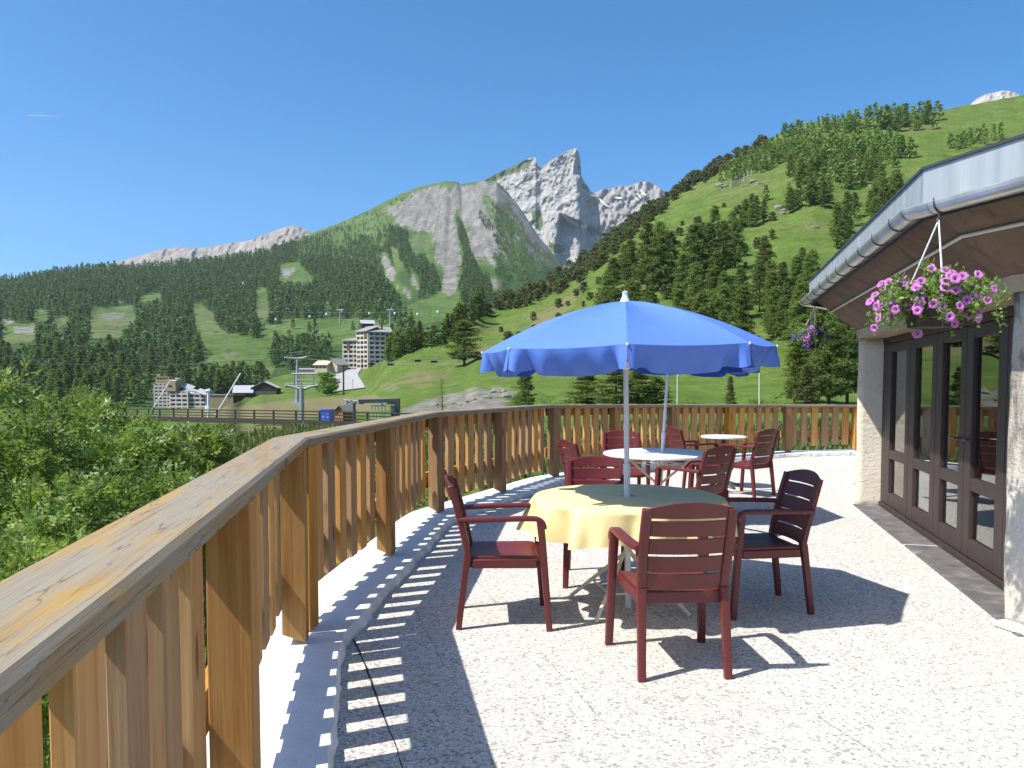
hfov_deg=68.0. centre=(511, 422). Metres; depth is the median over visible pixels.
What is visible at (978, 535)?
floor cone
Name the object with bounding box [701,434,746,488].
bistro table
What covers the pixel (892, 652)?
terrace floor
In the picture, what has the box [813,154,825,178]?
larch tree
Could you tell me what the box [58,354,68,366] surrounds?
pine tree
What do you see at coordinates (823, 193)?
pine tree
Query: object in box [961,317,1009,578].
door
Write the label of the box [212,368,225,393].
larch tree
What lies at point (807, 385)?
spruce tree
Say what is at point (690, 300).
larch tree
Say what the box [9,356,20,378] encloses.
pine tree
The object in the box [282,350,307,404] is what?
lift pylon
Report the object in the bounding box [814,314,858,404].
pine tree
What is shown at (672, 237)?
pine tree
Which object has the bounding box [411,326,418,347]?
larch tree
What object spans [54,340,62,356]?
pine tree
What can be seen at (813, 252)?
larch tree
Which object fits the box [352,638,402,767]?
terrace joint
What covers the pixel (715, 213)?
larch tree
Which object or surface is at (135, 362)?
pine tree
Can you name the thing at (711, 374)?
parasol
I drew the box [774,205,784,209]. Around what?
boulder
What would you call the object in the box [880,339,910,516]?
fixed window
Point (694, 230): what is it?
pine tree
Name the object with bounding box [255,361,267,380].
pine tree
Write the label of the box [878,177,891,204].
larch tree
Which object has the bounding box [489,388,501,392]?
boulder
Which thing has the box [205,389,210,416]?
snow gun
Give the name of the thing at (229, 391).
snow lance
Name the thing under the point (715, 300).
larch tree
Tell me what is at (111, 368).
pine tree
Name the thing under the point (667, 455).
garden table
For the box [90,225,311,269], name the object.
scree mountain
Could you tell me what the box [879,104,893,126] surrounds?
larch tree
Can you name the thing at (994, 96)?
limestone dome
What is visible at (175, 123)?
sky
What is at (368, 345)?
apartment block
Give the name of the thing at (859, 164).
larch tree
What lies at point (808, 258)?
larch tree
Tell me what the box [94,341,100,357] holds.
pine tree
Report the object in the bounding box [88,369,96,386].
pine tree
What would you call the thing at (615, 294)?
pine tree
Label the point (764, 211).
pine tree
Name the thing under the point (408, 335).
larch tree
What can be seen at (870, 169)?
larch tree
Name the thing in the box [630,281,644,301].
larch tree
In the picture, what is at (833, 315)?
larch tree
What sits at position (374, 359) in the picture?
lift cable
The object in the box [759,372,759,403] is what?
bent post
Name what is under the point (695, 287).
pine tree
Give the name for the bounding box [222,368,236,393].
pine tree
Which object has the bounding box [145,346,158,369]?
pine tree
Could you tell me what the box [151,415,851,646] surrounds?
grass
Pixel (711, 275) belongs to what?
larch tree
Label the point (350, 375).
road
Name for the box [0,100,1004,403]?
forest
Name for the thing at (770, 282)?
larch tree
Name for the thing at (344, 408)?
ticket hut
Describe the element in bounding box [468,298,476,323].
spruce tree
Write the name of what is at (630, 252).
pine tree
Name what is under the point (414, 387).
meadow hill
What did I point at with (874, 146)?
larch tree
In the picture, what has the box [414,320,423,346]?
spruce tree
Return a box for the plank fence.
[115,409,444,431]
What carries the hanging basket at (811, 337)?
hanging from the restaurant building at (968, 380)
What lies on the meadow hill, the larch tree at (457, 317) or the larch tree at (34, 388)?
the larch tree at (457, 317)
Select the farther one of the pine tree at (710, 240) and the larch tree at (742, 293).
the pine tree at (710, 240)
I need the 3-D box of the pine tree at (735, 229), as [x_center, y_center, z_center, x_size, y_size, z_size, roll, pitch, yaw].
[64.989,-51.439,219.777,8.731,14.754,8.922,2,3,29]
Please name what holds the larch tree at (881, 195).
on the meadow hill
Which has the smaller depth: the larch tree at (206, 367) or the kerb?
the kerb
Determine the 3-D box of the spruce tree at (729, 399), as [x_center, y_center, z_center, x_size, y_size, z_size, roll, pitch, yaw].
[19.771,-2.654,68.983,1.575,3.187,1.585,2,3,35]
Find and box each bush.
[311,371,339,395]
[509,398,524,405]
[541,393,563,403]
[747,398,768,403]
[769,394,792,403]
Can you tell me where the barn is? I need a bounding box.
[228,381,280,403]
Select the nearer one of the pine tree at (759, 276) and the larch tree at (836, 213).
the pine tree at (759, 276)
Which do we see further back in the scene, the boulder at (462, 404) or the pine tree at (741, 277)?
the pine tree at (741, 277)
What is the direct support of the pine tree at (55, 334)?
on the mountain at (426, 216)
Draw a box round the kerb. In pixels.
[206,449,856,767]
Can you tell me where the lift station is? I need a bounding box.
[343,398,399,421]
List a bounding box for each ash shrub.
[0,355,119,761]
[0,391,208,557]
[0,452,203,767]
[113,414,248,667]
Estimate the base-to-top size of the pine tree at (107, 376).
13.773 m
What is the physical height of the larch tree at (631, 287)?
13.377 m
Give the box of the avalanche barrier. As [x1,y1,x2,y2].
[730,169,751,188]
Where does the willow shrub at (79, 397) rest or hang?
on the meadow hill
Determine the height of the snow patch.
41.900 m
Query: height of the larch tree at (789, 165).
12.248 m
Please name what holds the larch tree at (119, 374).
on the mountain at (426, 216)
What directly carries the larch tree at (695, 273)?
on the meadow hill
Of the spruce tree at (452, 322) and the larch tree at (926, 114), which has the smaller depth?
the spruce tree at (452, 322)
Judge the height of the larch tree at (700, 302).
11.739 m
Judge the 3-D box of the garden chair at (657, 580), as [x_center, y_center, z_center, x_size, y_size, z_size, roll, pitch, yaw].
[0.821,0.802,3.893,0.565,0.883,0.639,0,3,-5]
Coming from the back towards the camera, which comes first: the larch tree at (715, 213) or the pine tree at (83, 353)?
the pine tree at (83, 353)
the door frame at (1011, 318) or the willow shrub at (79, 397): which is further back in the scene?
the willow shrub at (79, 397)
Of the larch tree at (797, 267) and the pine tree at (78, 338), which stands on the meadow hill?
the larch tree at (797, 267)
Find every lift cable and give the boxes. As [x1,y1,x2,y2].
[3,354,280,365]
[268,310,437,312]
[289,357,460,363]
[309,355,439,359]
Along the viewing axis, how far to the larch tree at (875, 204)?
266.84 m
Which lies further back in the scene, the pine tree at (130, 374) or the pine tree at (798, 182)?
the pine tree at (130, 374)
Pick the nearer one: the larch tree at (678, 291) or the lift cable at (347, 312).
the larch tree at (678, 291)
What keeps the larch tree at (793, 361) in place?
on the meadow hill
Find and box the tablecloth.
[516,484,737,549]
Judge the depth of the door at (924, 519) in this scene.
7.55 m
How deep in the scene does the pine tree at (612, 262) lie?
207.46 m
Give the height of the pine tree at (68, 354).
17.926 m
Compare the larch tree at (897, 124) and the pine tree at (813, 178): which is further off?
the larch tree at (897, 124)
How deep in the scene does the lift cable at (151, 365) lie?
276.96 m
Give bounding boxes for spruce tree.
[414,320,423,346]
[445,313,453,338]
[447,313,455,337]
[463,302,468,320]
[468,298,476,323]
[480,287,487,314]
[724,376,736,403]
[787,364,821,403]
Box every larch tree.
[12,378,28,401]
[18,379,30,402]
[20,370,28,382]
[27,378,34,396]
[30,384,40,398]
[45,377,53,402]
[46,369,56,381]
[70,378,80,399]
[81,371,94,398]
[112,368,126,390]
[128,376,139,402]
[195,371,207,389]
[196,362,204,380]
[204,364,208,387]
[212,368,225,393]
[221,368,228,391]
[232,366,244,384]
[236,362,243,368]
[243,364,253,384]
[382,337,393,362]
[386,331,395,354]
[390,330,403,357]
[402,327,415,352]
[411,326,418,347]
[436,378,449,409]
[441,318,448,341]
[451,306,461,331]
[455,301,467,331]
[459,304,466,327]
[468,291,483,318]
[475,291,487,318]
[592,287,601,304]
[596,285,611,304]
[597,271,612,302]
[621,277,639,300]
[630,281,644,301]
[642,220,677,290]
[669,282,686,309]
[683,261,709,306]
[684,297,695,311]
[689,290,713,317]
[704,249,728,299]
[707,205,721,227]
[707,293,728,320]
[714,270,733,311]
[714,298,729,321]
[716,284,735,325]
[718,309,728,323]
[728,283,760,334]
[737,198,749,225]
[745,202,758,226]
[757,268,782,326]
[762,286,780,337]
[770,297,791,339]
[777,281,812,352]
[778,334,809,403]
[784,153,795,177]
[784,293,800,336]
[786,253,805,296]
[789,262,802,298]
[790,322,811,368]
[791,279,803,318]
[794,157,807,181]
[796,308,837,401]
[798,253,816,285]
[800,284,835,353]
[804,248,822,279]
[806,155,816,176]
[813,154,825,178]
[819,148,828,169]
[825,175,834,202]
[825,312,853,352]
[828,203,845,234]
[841,191,854,221]
[844,165,856,189]
[855,158,867,182]
[862,152,871,175]
[862,189,874,214]
[866,157,875,180]
[867,196,879,218]
[869,143,879,165]
[871,183,879,200]
[874,172,890,196]
[877,187,886,207]
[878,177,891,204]
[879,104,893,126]
[890,168,905,195]
[891,106,903,129]
[900,103,911,126]
[922,100,934,124]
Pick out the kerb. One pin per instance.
(300, 687)
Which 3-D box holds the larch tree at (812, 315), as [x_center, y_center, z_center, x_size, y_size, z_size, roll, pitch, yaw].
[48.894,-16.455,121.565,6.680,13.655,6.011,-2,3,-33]
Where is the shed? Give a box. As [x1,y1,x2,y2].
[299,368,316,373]
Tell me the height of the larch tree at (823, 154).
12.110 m
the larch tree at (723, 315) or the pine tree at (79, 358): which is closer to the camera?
the larch tree at (723, 315)
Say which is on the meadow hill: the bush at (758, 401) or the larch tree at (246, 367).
the bush at (758, 401)
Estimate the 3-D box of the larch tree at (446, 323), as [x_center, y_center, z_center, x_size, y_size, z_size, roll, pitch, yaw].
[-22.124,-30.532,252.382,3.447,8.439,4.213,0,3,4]
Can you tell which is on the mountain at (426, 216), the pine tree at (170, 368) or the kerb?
the pine tree at (170, 368)
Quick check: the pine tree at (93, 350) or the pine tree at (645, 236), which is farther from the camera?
the pine tree at (93, 350)
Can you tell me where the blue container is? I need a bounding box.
[320,409,334,420]
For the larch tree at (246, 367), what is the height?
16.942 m
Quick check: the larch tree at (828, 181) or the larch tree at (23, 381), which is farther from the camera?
the larch tree at (23, 381)
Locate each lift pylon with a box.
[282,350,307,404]
[285,373,318,419]
[336,309,343,323]
[387,309,393,325]
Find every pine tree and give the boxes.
[0,339,6,355]
[0,341,12,361]
[0,362,10,372]
[3,356,11,366]
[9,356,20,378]
[21,361,35,381]
[31,333,41,348]
[31,347,41,366]
[33,368,44,383]
[34,381,44,394]
[41,345,52,368]
[44,358,57,374]
[46,337,53,351]
[50,331,61,342]
[50,378,67,402]
[51,337,63,355]
[53,369,63,389]
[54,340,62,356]
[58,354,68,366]
[60,360,76,386]
[60,373,73,394]
[62,350,75,361]
[64,334,74,351]
[69,358,77,375]
[72,363,82,379]
[73,334,82,351]
[74,349,83,367]
[78,377,91,395]
[81,348,86,368]
[81,361,89,373]
[85,354,97,367]
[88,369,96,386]
[91,347,97,359]
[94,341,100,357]
[96,351,108,366]
[96,365,105,382]
[98,379,117,399]
[100,375,110,394]
[101,334,112,351]
[105,340,116,360]
[105,374,112,390]
[106,361,122,386]
[111,339,119,360]
[111,376,124,401]
[117,351,126,373]
[123,358,134,374]
[123,366,136,378]
[127,359,144,381]
[127,370,134,388]
[142,360,156,385]
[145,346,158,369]
[159,343,168,366]
[164,363,176,376]
[166,349,179,369]
[168,338,180,351]
[180,364,193,381]
[181,368,193,383]
[182,371,189,383]
[191,342,206,362]
[204,365,217,387]
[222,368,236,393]
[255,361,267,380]
[439,320,486,365]
[511,375,537,404]
[561,375,608,403]
[586,371,642,403]
[599,257,625,289]
[607,288,621,301]
[616,244,629,280]
[617,239,642,280]
[617,370,668,403]
[628,221,667,290]
[635,375,680,407]
[643,285,662,304]
[655,230,680,277]
[670,223,710,281]
[671,253,694,299]
[685,284,707,310]
[695,222,705,238]
[697,222,727,281]
[706,219,739,270]
[728,220,751,267]
[729,267,757,311]
[746,193,754,217]
[748,235,778,286]
[749,259,769,311]
[753,195,763,220]
[759,198,768,221]
[774,261,796,302]
[781,187,798,212]
[793,320,857,404]
[794,180,803,199]
[798,247,807,272]
[801,179,818,206]
[803,177,820,203]
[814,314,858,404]
[815,181,832,206]
[830,219,849,248]
[835,208,854,237]
[850,192,862,216]
[871,164,890,184]
[887,171,903,193]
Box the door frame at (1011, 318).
[1002,316,1013,580]
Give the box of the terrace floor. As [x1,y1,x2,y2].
[334,456,1023,767]
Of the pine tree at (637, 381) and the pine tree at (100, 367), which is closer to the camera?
the pine tree at (637, 381)
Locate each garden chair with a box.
[444,475,552,631]
[556,439,604,484]
[562,456,637,587]
[600,430,649,484]
[605,502,737,681]
[654,446,736,504]
[665,427,720,487]
[708,469,822,619]
[716,429,779,496]
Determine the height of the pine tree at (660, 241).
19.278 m
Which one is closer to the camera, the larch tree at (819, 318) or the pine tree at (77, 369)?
the larch tree at (819, 318)
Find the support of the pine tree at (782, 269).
on the meadow hill
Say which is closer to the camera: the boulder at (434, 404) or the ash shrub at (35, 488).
the ash shrub at (35, 488)
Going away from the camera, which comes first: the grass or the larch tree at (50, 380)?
the grass
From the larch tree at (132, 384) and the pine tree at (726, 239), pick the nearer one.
the pine tree at (726, 239)
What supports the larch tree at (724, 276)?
on the meadow hill
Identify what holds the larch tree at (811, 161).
on the meadow hill
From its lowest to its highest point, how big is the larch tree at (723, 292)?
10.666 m
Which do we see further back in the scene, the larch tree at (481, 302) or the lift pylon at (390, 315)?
the lift pylon at (390, 315)
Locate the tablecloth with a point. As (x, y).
(577, 517)
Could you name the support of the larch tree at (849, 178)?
on the meadow hill
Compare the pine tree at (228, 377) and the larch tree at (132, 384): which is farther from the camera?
the pine tree at (228, 377)
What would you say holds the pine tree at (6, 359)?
on the mountain at (426, 216)
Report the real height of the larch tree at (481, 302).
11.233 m
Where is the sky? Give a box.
[0,0,1023,277]
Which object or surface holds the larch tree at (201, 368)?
on the mountain at (426, 216)
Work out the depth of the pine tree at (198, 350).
574.33 m
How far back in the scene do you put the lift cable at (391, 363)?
201.14 m
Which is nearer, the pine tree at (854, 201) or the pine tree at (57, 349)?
the pine tree at (854, 201)
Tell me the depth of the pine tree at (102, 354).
499.59 m
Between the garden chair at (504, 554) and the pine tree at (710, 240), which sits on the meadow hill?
the pine tree at (710, 240)
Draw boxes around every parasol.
[480,291,780,607]
[614,369,759,485]
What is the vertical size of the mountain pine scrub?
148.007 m
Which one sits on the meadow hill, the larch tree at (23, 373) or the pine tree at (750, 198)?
the pine tree at (750, 198)
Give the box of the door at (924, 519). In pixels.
[906,333,937,533]
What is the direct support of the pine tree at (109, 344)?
on the mountain at (426, 216)
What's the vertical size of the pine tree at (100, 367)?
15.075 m
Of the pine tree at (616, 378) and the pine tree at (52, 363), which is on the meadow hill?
the pine tree at (616, 378)
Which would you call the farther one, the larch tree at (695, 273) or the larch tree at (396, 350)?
the larch tree at (396, 350)
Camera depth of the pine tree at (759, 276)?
167.37 m
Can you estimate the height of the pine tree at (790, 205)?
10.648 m
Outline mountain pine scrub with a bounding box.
[485,134,777,339]
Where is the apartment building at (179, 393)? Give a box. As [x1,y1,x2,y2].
[153,376,214,408]
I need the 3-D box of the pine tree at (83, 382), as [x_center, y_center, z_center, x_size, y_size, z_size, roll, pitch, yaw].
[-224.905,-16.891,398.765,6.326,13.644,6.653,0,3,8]
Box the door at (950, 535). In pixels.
[932,326,967,551]
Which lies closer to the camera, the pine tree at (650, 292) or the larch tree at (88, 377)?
the pine tree at (650, 292)
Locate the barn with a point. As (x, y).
(240, 393)
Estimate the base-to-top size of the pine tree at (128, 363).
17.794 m
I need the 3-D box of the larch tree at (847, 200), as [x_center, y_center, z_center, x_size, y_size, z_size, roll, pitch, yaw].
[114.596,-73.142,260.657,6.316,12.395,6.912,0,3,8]
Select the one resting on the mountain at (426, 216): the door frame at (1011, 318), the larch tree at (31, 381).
the larch tree at (31, 381)
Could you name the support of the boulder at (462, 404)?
on the meadow hill
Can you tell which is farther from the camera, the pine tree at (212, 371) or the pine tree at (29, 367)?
the pine tree at (212, 371)
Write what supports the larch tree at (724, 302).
on the meadow hill
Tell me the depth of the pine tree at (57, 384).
374.07 m
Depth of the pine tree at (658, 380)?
68.01 m
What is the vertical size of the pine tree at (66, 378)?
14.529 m
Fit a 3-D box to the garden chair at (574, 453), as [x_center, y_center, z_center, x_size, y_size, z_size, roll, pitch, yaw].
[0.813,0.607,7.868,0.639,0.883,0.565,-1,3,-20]
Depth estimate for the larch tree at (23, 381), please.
388.19 m
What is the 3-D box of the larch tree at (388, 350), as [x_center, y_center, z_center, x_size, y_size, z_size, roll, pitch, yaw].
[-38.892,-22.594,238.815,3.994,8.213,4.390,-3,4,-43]
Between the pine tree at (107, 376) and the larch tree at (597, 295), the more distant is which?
the pine tree at (107, 376)
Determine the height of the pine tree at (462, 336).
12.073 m
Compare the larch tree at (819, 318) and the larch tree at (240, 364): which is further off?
the larch tree at (240, 364)
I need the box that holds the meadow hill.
[0,95,1023,765]
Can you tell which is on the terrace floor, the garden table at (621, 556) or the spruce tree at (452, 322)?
the garden table at (621, 556)
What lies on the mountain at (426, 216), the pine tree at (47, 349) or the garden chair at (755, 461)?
the pine tree at (47, 349)
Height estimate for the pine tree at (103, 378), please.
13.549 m
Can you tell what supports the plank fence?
on the meadow hill
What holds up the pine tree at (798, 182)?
on the meadow hill
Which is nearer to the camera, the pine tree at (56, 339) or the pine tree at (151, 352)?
the pine tree at (151, 352)
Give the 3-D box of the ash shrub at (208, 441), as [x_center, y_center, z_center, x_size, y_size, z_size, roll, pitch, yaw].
[-3.134,2.202,7.427,1.492,4.555,1.702,1,3,28]
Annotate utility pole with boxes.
[342,365,344,394]
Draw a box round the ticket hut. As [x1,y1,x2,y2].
[334,405,357,420]
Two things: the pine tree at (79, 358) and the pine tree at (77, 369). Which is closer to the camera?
the pine tree at (77, 369)
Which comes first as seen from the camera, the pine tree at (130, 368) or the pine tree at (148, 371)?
the pine tree at (130, 368)
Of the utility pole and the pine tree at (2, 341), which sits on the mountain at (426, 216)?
the pine tree at (2, 341)
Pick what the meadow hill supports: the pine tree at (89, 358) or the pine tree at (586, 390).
the pine tree at (586, 390)
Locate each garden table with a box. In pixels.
[569,495,690,622]
[603,448,715,485]
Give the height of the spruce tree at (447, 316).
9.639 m
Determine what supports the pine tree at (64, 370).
on the mountain at (426, 216)
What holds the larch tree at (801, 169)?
on the meadow hill
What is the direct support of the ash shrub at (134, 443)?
on the meadow hill
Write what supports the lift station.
on the meadow hill
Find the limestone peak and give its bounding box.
[483,148,600,267]
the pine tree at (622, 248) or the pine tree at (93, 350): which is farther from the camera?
the pine tree at (93, 350)
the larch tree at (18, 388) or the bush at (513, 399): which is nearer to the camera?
the bush at (513, 399)
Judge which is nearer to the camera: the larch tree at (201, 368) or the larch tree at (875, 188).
the larch tree at (875, 188)
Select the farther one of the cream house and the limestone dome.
the limestone dome
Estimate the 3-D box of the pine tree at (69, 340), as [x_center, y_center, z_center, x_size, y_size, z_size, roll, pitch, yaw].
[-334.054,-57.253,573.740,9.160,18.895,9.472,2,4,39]
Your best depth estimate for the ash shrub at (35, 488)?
6.50 m
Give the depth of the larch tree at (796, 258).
168.43 m
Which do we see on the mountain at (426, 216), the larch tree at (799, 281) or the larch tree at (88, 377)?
the larch tree at (88, 377)
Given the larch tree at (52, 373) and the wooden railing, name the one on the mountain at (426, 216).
the larch tree at (52, 373)
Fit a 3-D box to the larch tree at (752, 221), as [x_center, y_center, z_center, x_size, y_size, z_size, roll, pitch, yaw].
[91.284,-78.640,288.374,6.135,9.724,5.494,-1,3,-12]
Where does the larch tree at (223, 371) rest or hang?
on the mountain at (426, 216)
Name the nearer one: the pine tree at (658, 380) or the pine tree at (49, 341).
the pine tree at (658, 380)
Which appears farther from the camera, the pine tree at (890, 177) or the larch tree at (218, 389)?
the larch tree at (218, 389)
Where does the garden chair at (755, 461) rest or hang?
on the terrace floor
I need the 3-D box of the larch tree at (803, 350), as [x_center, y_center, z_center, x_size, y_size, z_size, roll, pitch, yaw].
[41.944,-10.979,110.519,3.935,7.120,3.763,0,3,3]
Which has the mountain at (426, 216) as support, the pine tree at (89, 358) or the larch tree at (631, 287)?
the pine tree at (89, 358)
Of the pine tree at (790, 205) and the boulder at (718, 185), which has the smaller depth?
the pine tree at (790, 205)
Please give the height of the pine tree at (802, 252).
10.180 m
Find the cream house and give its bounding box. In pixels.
[313,358,349,372]
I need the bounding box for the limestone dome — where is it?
[971,91,1019,104]
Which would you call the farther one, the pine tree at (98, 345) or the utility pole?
the pine tree at (98, 345)
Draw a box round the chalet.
[359,320,374,328]
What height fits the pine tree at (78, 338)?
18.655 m
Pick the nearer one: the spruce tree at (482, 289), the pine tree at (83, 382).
the spruce tree at (482, 289)
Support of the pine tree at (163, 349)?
on the mountain at (426, 216)
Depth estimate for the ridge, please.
4362.10 m
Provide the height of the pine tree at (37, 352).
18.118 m
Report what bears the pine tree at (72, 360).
on the mountain at (426, 216)
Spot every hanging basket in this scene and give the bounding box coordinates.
[789,305,833,350]
[865,214,1010,342]
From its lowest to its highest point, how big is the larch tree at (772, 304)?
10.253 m
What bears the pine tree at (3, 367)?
on the mountain at (426, 216)
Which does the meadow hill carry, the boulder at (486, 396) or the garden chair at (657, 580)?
the boulder at (486, 396)
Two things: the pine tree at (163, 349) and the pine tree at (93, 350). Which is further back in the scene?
the pine tree at (163, 349)
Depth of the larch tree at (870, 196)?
278.55 m
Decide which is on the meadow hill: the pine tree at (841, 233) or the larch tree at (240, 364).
the pine tree at (841, 233)
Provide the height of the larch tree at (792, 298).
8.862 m
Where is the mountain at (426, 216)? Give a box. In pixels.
[0,181,563,410]
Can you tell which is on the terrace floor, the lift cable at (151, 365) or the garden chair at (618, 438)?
the garden chair at (618, 438)
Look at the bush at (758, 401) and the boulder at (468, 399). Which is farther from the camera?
the boulder at (468, 399)
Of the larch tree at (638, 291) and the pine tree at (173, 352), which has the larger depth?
the pine tree at (173, 352)
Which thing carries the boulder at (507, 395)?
on the meadow hill
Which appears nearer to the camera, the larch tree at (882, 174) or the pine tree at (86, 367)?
the larch tree at (882, 174)
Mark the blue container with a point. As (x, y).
(327, 413)
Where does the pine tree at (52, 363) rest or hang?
on the mountain at (426, 216)
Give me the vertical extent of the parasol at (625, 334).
2.024 m
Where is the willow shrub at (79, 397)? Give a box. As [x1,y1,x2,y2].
[21,384,122,486]
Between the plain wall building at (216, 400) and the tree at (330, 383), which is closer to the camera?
the tree at (330, 383)
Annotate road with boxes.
[333,369,364,390]
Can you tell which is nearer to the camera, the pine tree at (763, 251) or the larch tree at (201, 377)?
the pine tree at (763, 251)
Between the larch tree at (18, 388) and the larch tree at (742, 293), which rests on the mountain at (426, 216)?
the larch tree at (18, 388)
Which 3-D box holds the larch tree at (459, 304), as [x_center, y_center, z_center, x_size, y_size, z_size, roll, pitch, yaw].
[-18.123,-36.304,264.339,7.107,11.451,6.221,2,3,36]
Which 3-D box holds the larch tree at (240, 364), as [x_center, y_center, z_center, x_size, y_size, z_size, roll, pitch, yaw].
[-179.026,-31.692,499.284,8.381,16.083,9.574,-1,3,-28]
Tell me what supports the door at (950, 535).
in the restaurant building at (968, 380)
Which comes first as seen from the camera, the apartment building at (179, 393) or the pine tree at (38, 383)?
the pine tree at (38, 383)
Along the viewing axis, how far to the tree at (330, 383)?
288.68 m
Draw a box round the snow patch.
[561,213,587,228]
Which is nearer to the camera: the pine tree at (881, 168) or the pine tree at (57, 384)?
the pine tree at (881, 168)
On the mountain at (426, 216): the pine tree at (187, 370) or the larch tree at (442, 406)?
the pine tree at (187, 370)
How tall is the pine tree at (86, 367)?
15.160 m
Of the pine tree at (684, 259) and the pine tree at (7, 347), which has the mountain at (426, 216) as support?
the pine tree at (7, 347)
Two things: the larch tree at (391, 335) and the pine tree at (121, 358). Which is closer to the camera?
the larch tree at (391, 335)
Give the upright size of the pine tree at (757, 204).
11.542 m
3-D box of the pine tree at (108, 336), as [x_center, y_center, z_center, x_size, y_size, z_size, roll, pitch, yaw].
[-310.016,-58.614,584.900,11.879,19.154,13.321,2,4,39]
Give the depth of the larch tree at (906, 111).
484.20 m
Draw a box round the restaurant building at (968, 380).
[799,133,1023,636]
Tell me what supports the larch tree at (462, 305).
on the meadow hill
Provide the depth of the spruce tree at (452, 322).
253.05 m
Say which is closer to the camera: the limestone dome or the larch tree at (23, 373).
the larch tree at (23, 373)
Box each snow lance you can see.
[152,380,176,413]
[215,371,241,416]
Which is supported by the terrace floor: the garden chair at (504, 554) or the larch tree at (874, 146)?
the garden chair at (504, 554)
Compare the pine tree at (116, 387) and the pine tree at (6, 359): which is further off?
the pine tree at (6, 359)
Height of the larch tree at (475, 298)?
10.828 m
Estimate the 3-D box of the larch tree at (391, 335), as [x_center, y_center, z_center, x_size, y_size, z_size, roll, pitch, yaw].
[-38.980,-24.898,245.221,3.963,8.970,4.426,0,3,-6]
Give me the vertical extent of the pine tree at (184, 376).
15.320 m
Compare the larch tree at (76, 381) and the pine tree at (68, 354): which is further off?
the pine tree at (68, 354)
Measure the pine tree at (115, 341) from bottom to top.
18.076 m
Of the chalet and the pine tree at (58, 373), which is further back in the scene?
the chalet
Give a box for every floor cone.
[976,513,981,542]
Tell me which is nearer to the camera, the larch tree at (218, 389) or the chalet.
the larch tree at (218, 389)
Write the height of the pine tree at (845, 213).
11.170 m
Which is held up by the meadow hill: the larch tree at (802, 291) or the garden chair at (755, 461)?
the larch tree at (802, 291)
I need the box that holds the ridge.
[594,181,664,236]
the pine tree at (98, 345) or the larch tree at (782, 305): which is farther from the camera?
the pine tree at (98, 345)
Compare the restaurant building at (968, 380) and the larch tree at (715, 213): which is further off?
the larch tree at (715, 213)
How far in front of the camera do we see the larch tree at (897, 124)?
470.55 m
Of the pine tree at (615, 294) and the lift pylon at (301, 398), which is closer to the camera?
the lift pylon at (301, 398)
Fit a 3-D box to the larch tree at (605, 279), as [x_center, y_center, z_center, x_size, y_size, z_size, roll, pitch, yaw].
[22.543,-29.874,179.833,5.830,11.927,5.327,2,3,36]
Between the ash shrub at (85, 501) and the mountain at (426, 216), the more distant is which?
the mountain at (426, 216)
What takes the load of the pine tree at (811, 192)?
on the meadow hill
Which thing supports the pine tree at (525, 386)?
on the meadow hill
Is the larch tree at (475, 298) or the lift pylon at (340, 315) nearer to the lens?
the larch tree at (475, 298)
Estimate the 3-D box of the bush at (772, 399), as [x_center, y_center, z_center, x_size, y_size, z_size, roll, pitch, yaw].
[23.104,-1.480,64.481,2.890,1.885,2.096,0,3,0]
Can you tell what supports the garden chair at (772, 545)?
on the terrace floor
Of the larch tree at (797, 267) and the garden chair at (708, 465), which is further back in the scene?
the larch tree at (797, 267)
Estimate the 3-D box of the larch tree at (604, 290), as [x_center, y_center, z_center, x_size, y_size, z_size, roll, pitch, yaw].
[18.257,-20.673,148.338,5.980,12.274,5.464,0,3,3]
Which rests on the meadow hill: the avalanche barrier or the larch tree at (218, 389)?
the avalanche barrier
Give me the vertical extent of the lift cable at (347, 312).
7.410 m
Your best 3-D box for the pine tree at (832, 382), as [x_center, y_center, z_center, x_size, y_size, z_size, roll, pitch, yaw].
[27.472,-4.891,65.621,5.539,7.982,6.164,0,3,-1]
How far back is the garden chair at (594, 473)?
5.87 m
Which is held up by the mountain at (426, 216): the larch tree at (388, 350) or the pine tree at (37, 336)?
the pine tree at (37, 336)
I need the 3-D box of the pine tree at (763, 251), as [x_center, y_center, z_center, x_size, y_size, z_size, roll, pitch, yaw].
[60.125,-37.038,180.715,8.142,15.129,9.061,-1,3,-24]
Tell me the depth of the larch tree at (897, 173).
304.60 m
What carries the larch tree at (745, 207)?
on the meadow hill
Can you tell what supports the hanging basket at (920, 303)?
hanging from the restaurant building at (968, 380)
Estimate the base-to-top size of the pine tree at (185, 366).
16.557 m
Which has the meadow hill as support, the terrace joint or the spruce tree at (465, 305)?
the spruce tree at (465, 305)
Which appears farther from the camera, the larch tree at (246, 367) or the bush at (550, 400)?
the larch tree at (246, 367)
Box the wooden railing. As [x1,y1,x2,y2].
[0,404,856,767]
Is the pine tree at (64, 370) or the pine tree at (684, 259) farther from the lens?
the pine tree at (64, 370)
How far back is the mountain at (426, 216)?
1167.99 m
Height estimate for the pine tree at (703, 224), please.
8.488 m
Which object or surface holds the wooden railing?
on the kerb
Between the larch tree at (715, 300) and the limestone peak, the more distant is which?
the limestone peak
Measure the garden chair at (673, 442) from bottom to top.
0.883 m
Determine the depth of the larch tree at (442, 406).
74.89 m
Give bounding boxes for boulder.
[429,402,440,405]
[457,402,467,405]
[465,397,476,402]
[480,395,491,398]
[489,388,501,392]
[499,393,510,397]
[715,183,723,187]
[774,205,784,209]
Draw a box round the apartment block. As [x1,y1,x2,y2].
[341,324,391,368]
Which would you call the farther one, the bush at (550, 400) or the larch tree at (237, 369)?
the larch tree at (237, 369)
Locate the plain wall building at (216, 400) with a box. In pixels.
[210,394,233,407]

